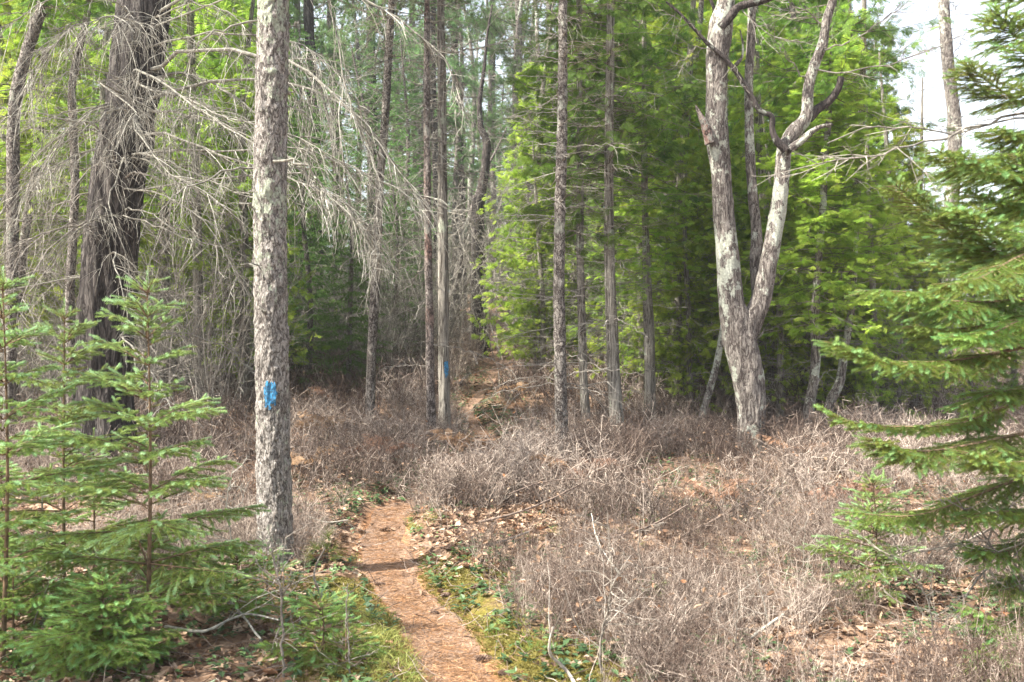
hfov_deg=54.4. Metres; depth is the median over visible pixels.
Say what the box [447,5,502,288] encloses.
bare tree
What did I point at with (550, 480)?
fallen branch
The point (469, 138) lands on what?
fir tree
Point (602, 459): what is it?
dry fern
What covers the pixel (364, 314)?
tall shrub
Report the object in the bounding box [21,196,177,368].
tall shrub
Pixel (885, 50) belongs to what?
dark cedar
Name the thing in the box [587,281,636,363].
tall shrub
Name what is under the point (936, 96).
sky
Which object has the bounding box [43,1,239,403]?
cedar tree
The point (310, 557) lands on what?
pine seedling
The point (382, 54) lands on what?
white pine
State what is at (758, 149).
cedar tree
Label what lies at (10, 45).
thin tree
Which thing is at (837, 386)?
cedar
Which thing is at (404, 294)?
tall shrub
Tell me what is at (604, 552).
fallen stick
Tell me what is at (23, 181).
cedar tree
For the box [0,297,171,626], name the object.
young spruce
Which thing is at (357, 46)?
bare tree
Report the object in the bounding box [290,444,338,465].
dry fern
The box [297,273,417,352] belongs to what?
tall shrub
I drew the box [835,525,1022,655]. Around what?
bare sapling
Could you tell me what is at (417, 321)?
tall shrub
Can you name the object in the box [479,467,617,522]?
fallen branch
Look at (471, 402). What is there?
path
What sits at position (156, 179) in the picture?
dark cedar
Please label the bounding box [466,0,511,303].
bare tree
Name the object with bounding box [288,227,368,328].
tall shrub
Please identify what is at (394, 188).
fir tree
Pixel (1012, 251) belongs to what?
cedar tree
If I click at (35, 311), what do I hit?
tall shrub
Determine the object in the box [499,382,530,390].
dry fern
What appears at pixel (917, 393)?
cedar tree
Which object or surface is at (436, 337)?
tall shrub
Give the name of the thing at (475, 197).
pine
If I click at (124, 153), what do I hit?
dead boughed pine
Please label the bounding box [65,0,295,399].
grey tree
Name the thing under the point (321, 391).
dry fern
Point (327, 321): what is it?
tall shrub
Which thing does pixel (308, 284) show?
fir tree
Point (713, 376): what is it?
leaning cedar
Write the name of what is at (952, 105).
grey tree
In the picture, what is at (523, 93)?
fir tree
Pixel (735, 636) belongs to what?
bare sapling
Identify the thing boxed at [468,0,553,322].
bare tree
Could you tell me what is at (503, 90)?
fir tree
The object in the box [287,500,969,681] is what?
grass
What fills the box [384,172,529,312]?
tall shrub
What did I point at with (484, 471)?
heath undergrowth
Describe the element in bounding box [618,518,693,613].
bare sapling
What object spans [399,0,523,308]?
white pine
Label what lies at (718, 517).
fallen branch
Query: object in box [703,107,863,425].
cedar tree
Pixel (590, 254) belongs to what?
dark cedar
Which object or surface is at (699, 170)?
cedar tree
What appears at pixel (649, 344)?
cedar
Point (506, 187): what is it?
fir tree
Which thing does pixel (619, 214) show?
dark cedar
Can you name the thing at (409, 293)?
tall shrub
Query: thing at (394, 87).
white pine
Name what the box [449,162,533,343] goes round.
tall shrub
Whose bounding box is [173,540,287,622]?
spruce
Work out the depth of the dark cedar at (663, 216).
18.93 m
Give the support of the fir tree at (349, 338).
on the ground at (490, 603)
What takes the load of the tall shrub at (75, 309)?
on the ground at (490, 603)
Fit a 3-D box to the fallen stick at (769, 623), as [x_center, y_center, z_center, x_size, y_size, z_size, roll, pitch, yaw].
[1.335,1.392,5.356,0.201,0.402,0.228,0,0,32]
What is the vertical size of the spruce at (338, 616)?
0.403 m
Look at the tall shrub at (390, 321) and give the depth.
17.05 m
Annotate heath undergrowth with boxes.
[0,303,1023,681]
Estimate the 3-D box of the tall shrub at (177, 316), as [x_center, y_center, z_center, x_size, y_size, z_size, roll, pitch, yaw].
[-5.816,-0.488,16.010,3.617,3.335,1.968,0,0,36]
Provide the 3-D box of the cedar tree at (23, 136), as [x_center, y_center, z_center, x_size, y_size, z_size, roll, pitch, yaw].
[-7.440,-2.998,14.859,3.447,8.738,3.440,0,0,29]
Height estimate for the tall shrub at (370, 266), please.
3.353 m
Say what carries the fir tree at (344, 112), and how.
on the ground at (490, 603)
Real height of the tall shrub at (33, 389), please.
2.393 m
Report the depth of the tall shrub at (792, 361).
16.35 m
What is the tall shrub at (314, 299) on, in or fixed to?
on the ground at (490, 603)
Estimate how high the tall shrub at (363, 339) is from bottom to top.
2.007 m
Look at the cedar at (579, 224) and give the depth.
12.94 m
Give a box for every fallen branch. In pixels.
[188,581,271,639]
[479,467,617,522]
[509,451,603,494]
[547,563,575,681]
[560,482,687,548]
[678,478,779,537]
[870,508,1003,565]
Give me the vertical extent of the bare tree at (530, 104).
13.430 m
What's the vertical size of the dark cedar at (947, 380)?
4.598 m
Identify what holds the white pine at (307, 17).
on the ground at (490, 603)
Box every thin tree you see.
[0,0,162,405]
[0,0,170,412]
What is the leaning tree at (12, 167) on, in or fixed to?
on the ground at (490, 603)
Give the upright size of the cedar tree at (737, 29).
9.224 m
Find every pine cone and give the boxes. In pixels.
[374,581,384,585]
[441,592,451,597]
[475,654,491,662]
[498,669,509,676]
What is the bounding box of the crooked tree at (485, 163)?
[432,4,509,350]
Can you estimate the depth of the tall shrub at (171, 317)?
15.56 m
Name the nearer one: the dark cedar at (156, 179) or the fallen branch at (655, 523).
the fallen branch at (655, 523)
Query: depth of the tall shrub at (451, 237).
31.20 m
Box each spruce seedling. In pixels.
[229,539,300,590]
[304,614,387,677]
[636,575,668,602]
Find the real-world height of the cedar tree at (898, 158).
5.825 m
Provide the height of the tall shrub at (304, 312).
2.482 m
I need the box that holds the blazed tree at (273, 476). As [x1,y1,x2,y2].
[153,0,345,569]
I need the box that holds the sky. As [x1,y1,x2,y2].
[10,0,1023,327]
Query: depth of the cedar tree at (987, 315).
29.84 m
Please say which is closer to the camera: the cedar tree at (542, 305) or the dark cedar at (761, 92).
the cedar tree at (542, 305)
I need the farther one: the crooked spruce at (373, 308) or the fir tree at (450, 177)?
the fir tree at (450, 177)
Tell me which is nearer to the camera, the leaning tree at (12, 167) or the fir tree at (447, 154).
the leaning tree at (12, 167)
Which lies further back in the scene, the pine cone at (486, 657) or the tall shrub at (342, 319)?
the tall shrub at (342, 319)
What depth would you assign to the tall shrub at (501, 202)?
21.45 m
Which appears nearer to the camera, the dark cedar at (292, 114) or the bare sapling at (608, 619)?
the bare sapling at (608, 619)
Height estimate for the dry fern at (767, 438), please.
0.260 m
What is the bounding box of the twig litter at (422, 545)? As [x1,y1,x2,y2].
[0,435,1023,681]
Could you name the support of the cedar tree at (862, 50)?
on the ground at (490, 603)
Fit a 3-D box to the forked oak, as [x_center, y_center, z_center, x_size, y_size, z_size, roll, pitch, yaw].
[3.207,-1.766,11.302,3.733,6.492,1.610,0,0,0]
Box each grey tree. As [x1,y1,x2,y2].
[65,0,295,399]
[886,0,1017,357]
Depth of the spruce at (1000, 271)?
4.94 m
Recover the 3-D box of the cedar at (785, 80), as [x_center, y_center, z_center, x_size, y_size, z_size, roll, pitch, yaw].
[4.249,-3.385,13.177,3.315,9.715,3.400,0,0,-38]
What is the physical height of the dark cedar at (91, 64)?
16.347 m
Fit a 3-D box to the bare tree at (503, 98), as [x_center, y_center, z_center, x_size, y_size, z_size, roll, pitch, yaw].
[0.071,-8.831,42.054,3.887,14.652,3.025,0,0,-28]
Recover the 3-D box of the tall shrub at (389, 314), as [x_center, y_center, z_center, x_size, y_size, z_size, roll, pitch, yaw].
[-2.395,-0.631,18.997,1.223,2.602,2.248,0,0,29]
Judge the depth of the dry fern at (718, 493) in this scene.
8.73 m
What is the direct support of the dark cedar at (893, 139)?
on the ground at (490, 603)
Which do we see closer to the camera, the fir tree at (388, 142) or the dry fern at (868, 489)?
the dry fern at (868, 489)
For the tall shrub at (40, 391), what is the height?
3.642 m
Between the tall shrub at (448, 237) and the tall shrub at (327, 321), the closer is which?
the tall shrub at (327, 321)
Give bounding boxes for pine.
[0,0,479,480]
[243,0,378,266]
[246,0,411,314]
[291,0,421,274]
[304,0,468,272]
[326,0,494,299]
[372,0,509,311]
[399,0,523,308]
[436,0,552,295]
[447,0,601,317]
[471,194,487,357]
[472,0,572,261]
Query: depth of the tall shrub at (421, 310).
18.28 m
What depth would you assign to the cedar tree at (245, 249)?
15.42 m
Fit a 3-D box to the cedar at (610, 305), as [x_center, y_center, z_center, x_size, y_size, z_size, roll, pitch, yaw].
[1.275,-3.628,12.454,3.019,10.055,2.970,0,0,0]
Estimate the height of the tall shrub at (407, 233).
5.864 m
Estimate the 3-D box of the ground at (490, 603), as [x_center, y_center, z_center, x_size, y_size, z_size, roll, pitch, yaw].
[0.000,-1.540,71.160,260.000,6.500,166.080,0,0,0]
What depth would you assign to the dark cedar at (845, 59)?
19.75 m
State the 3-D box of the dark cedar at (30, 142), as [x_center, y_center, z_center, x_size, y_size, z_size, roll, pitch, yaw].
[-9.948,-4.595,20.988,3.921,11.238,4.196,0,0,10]
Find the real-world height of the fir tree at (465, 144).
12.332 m
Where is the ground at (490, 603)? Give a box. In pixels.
[0,295,1023,681]
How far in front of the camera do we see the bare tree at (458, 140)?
29.95 m
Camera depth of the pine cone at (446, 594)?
6.49 m
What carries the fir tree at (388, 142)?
on the ground at (490, 603)
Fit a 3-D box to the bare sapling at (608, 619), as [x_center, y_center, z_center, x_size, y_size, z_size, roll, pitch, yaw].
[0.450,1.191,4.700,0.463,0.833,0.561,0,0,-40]
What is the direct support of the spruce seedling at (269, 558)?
on the ground at (490, 603)
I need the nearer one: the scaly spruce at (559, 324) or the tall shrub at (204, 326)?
the scaly spruce at (559, 324)
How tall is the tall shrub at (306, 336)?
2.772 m
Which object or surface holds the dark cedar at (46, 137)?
on the ground at (490, 603)
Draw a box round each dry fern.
[188,483,230,503]
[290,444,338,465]
[294,410,360,431]
[312,386,335,396]
[345,434,417,456]
[427,428,478,450]
[492,397,525,409]
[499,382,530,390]
[524,452,618,481]
[525,454,571,470]
[674,477,748,502]
[755,434,837,454]
[807,480,889,506]
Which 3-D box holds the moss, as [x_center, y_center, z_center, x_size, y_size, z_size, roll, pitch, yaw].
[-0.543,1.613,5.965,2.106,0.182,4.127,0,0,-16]
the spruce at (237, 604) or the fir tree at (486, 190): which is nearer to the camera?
the spruce at (237, 604)
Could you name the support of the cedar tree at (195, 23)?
on the ground at (490, 603)
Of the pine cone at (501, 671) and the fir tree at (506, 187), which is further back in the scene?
the fir tree at (506, 187)
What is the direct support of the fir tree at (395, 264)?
on the ground at (490, 603)
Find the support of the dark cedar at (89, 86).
on the ground at (490, 603)
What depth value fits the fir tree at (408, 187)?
45.95 m
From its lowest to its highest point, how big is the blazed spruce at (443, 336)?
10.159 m
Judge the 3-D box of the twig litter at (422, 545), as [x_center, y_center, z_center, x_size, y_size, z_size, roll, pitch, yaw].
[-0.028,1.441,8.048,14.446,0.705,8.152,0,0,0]
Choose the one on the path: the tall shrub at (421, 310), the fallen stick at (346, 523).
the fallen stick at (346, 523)
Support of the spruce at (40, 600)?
on the ground at (490, 603)
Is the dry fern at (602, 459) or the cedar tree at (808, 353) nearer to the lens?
the dry fern at (602, 459)
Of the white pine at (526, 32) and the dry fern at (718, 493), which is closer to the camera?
the dry fern at (718, 493)
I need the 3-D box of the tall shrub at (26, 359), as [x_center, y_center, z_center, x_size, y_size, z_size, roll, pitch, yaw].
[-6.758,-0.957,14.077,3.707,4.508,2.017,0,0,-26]
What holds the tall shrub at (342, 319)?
on the ground at (490, 603)
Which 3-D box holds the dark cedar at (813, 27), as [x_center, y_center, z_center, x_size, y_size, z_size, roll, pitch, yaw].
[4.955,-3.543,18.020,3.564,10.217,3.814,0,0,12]
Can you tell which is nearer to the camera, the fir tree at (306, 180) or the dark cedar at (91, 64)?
the dark cedar at (91, 64)
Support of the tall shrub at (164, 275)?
on the ground at (490, 603)
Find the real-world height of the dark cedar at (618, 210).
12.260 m
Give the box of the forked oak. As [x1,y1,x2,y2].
[629,0,974,456]
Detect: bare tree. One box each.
[330,0,393,305]
[377,0,422,244]
[392,17,453,284]
[402,0,479,325]
[436,1,501,314]
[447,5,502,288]
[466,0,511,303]
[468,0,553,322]
[483,0,532,222]
[489,2,533,271]
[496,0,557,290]
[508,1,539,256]
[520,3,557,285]
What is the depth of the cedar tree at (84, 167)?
16.95 m
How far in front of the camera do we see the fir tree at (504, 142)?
59.94 m
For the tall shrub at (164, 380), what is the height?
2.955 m
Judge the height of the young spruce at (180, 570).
2.046 m
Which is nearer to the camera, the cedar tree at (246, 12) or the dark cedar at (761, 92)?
the cedar tree at (246, 12)
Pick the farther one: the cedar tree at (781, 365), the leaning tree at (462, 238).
the leaning tree at (462, 238)
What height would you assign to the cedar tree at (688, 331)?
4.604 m
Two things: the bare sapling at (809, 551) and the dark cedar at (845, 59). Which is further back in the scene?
the dark cedar at (845, 59)
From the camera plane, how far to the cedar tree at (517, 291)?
17.37 m
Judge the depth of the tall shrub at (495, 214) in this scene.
36.13 m
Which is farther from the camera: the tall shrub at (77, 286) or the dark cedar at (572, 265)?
the dark cedar at (572, 265)
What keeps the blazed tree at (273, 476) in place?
on the ground at (490, 603)
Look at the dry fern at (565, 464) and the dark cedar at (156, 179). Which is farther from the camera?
the dark cedar at (156, 179)
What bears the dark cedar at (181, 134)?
on the ground at (490, 603)
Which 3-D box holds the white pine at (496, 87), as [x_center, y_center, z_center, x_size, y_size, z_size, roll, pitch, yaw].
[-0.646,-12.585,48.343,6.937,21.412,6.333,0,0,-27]
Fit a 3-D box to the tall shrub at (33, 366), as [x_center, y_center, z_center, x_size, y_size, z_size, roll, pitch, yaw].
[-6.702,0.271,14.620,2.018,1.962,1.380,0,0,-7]
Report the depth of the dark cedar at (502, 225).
26.00 m
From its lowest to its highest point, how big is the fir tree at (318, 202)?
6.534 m
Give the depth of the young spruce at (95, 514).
6.30 m
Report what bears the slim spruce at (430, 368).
on the ground at (490, 603)
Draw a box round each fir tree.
[286,94,359,391]
[287,0,348,256]
[287,23,355,340]
[289,57,367,351]
[291,2,366,274]
[297,135,392,391]
[325,43,402,334]
[346,8,433,270]
[361,79,423,277]
[362,149,425,360]
[369,38,449,316]
[386,80,451,266]
[403,35,474,235]
[407,77,470,292]
[447,66,486,271]
[449,79,481,223]
[464,110,499,270]
[466,28,502,216]
[476,75,523,290]
[484,2,545,242]
[488,66,533,290]
[497,73,510,244]
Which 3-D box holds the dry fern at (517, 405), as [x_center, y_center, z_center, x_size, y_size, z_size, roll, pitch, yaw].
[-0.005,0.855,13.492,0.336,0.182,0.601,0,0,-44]
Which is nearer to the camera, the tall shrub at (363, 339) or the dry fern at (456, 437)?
the dry fern at (456, 437)
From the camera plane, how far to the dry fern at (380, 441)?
10.67 m
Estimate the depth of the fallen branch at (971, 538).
6.77 m
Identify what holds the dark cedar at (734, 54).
on the ground at (490, 603)
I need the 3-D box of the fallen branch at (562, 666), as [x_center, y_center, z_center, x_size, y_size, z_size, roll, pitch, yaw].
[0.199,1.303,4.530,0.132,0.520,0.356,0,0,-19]
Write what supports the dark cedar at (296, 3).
on the ground at (490, 603)
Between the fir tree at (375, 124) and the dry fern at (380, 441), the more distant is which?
the fir tree at (375, 124)
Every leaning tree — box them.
[0,0,115,444]
[436,126,506,332]
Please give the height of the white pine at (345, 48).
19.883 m
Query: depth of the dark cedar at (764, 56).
18.73 m
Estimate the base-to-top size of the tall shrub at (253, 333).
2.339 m
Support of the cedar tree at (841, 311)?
on the ground at (490, 603)
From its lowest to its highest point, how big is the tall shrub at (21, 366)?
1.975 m
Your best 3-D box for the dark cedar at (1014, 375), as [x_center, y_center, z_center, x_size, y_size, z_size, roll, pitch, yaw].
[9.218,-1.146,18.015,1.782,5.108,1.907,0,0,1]
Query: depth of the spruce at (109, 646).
4.77 m
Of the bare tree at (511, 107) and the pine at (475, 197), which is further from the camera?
the bare tree at (511, 107)
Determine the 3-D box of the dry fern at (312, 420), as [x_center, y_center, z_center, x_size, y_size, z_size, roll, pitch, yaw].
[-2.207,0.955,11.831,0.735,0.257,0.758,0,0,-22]
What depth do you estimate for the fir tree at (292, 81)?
22.94 m
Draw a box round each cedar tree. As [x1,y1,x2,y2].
[0,0,97,401]
[0,0,147,393]
[0,2,81,352]
[27,0,184,338]
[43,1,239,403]
[139,0,344,391]
[140,0,253,357]
[149,0,331,411]
[469,3,600,383]
[498,143,599,384]
[546,0,763,416]
[597,141,702,407]
[630,0,837,416]
[637,135,733,416]
[683,4,870,421]
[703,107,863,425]
[748,90,874,417]
[785,0,935,416]
[797,111,890,411]
[817,93,939,420]
[823,52,996,416]
[852,77,973,414]
[937,241,1003,409]
[955,193,1008,358]
[977,187,1023,360]
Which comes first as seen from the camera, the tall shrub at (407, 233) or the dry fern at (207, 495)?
the dry fern at (207, 495)
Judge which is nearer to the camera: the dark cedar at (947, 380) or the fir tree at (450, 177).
the dark cedar at (947, 380)
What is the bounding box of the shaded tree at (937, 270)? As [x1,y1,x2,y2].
[884,212,1019,392]
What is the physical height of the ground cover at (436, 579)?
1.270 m
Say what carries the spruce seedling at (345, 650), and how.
on the ground at (490, 603)
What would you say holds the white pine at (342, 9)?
on the ground at (490, 603)
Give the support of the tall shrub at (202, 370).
on the ground at (490, 603)
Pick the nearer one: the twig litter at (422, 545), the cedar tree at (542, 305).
the twig litter at (422, 545)
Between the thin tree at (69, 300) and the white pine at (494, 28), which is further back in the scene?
the white pine at (494, 28)
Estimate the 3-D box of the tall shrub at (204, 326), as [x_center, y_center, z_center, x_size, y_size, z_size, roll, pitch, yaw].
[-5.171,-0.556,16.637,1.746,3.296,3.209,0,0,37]
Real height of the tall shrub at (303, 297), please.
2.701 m
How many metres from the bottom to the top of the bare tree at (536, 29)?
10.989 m
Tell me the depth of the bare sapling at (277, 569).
4.75 m
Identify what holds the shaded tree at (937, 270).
on the ground at (490, 603)
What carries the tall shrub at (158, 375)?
on the ground at (490, 603)
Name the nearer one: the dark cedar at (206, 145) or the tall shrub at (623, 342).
the tall shrub at (623, 342)
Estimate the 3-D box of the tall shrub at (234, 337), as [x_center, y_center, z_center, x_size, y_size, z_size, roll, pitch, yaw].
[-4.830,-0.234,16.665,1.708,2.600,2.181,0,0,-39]
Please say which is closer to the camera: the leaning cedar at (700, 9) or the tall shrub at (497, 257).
the leaning cedar at (700, 9)
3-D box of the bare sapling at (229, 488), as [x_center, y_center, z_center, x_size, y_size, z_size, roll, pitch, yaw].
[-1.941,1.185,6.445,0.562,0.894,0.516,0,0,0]
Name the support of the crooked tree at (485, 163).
on the ground at (490, 603)
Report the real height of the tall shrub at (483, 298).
4.546 m
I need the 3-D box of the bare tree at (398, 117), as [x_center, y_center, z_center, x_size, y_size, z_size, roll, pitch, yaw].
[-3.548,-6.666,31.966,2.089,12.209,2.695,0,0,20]
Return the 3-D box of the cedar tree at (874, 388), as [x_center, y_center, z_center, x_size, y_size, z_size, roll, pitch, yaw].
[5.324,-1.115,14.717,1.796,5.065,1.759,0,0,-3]
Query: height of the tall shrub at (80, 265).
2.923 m
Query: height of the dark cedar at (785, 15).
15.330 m
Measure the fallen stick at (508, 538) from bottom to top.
0.054 m
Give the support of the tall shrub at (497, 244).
on the ground at (490, 603)
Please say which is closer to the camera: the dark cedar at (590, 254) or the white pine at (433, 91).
the dark cedar at (590, 254)
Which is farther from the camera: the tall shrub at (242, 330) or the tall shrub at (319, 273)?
the tall shrub at (319, 273)
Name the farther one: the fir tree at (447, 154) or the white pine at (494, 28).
the fir tree at (447, 154)
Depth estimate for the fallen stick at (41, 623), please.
5.15 m
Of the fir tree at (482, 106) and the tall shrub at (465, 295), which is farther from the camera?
the fir tree at (482, 106)
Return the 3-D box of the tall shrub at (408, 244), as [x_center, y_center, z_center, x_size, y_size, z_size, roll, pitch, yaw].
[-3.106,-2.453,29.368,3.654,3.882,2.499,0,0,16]
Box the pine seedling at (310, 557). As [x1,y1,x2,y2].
[302,526,346,596]
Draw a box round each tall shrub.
[0,124,160,423]
[0,166,169,415]
[0,187,63,399]
[0,294,57,401]
[1,286,61,412]
[2,309,66,409]
[8,103,252,413]
[19,273,152,402]
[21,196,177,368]
[21,245,193,406]
[32,247,205,378]
[35,204,253,405]
[60,220,252,403]
[78,226,229,409]
[135,246,217,405]
[139,143,316,426]
[141,235,254,399]
[144,220,247,427]
[180,255,290,394]
[206,271,306,391]
[210,290,253,379]
[250,242,356,386]
[287,214,449,381]
[287,264,390,376]
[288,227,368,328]
[288,237,366,366]
[289,180,437,376]
[289,243,364,364]
[289,249,332,352]
[294,218,403,358]
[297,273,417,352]
[300,211,437,356]
[312,182,479,371]
[321,172,501,357]
[321,279,413,379]
[337,229,451,362]
[341,243,422,368]
[343,164,496,310]
[361,217,458,288]
[381,176,510,364]
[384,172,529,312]
[384,209,527,356]
[386,183,432,262]
[388,248,437,334]
[388,277,437,355]
[389,178,499,299]
[394,201,488,296]
[418,188,522,357]
[431,151,596,360]
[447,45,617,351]
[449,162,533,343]
[464,175,530,301]
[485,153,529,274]
[485,201,533,312]
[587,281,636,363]
[757,330,835,390]
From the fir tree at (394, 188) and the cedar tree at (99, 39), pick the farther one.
the fir tree at (394, 188)
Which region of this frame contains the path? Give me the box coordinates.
[355,297,504,681]
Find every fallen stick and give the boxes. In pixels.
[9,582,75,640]
[164,589,284,632]
[309,517,375,537]
[488,531,528,546]
[591,513,661,609]
[749,557,783,639]
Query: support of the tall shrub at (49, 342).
on the ground at (490, 603)
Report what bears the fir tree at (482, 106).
on the ground at (490, 603)
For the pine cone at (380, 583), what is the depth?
6.81 m
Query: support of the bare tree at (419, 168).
on the ground at (490, 603)
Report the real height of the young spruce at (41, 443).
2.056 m
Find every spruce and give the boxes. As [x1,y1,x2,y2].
[0,267,122,664]
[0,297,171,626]
[0,552,83,668]
[0,566,187,681]
[17,270,271,631]
[46,428,139,577]
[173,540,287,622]
[248,588,379,670]
[295,0,484,424]
[357,0,547,433]
[364,0,515,440]
[457,0,644,460]
[751,0,1023,681]
[799,468,944,605]
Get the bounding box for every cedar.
[0,6,86,359]
[0,29,94,261]
[30,0,152,280]
[47,0,150,231]
[47,8,184,350]
[112,9,232,307]
[139,0,296,296]
[175,0,352,284]
[177,0,347,341]
[455,0,704,426]
[494,0,627,369]
[495,0,739,428]
[501,0,618,291]
[517,0,709,386]
[533,2,709,368]
[550,0,768,421]
[586,16,711,318]
[587,1,745,374]
[588,0,746,377]
[632,0,801,392]
[690,0,833,389]
[690,324,723,425]
[696,0,985,434]
[699,0,872,381]
[728,2,811,241]
[739,6,818,206]
[747,50,964,432]
[765,3,821,182]
[790,0,952,402]
[811,0,980,403]
[858,68,909,357]
[909,217,960,390]
[980,184,1023,413]
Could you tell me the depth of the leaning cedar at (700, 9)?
16.43 m
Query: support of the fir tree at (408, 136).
on the ground at (490, 603)
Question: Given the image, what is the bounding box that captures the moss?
[243,540,650,681]
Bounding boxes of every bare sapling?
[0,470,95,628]
[177,456,254,577]
[227,511,334,676]
[311,583,376,673]
[543,512,659,673]
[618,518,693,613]
[693,571,778,675]
[779,513,854,601]
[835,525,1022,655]
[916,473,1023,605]
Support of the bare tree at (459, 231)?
on the ground at (490, 603)
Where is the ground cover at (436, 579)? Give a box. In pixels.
[0,361,1023,681]
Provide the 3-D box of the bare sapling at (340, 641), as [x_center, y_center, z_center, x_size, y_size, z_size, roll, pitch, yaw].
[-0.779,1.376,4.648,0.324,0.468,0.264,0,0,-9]
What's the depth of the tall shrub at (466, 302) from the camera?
20.04 m
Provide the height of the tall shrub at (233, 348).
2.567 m
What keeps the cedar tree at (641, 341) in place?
on the ground at (490, 603)
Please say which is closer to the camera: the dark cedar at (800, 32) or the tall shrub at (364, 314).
the tall shrub at (364, 314)
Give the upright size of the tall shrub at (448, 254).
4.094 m
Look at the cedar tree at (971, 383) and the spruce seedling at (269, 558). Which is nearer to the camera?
the spruce seedling at (269, 558)

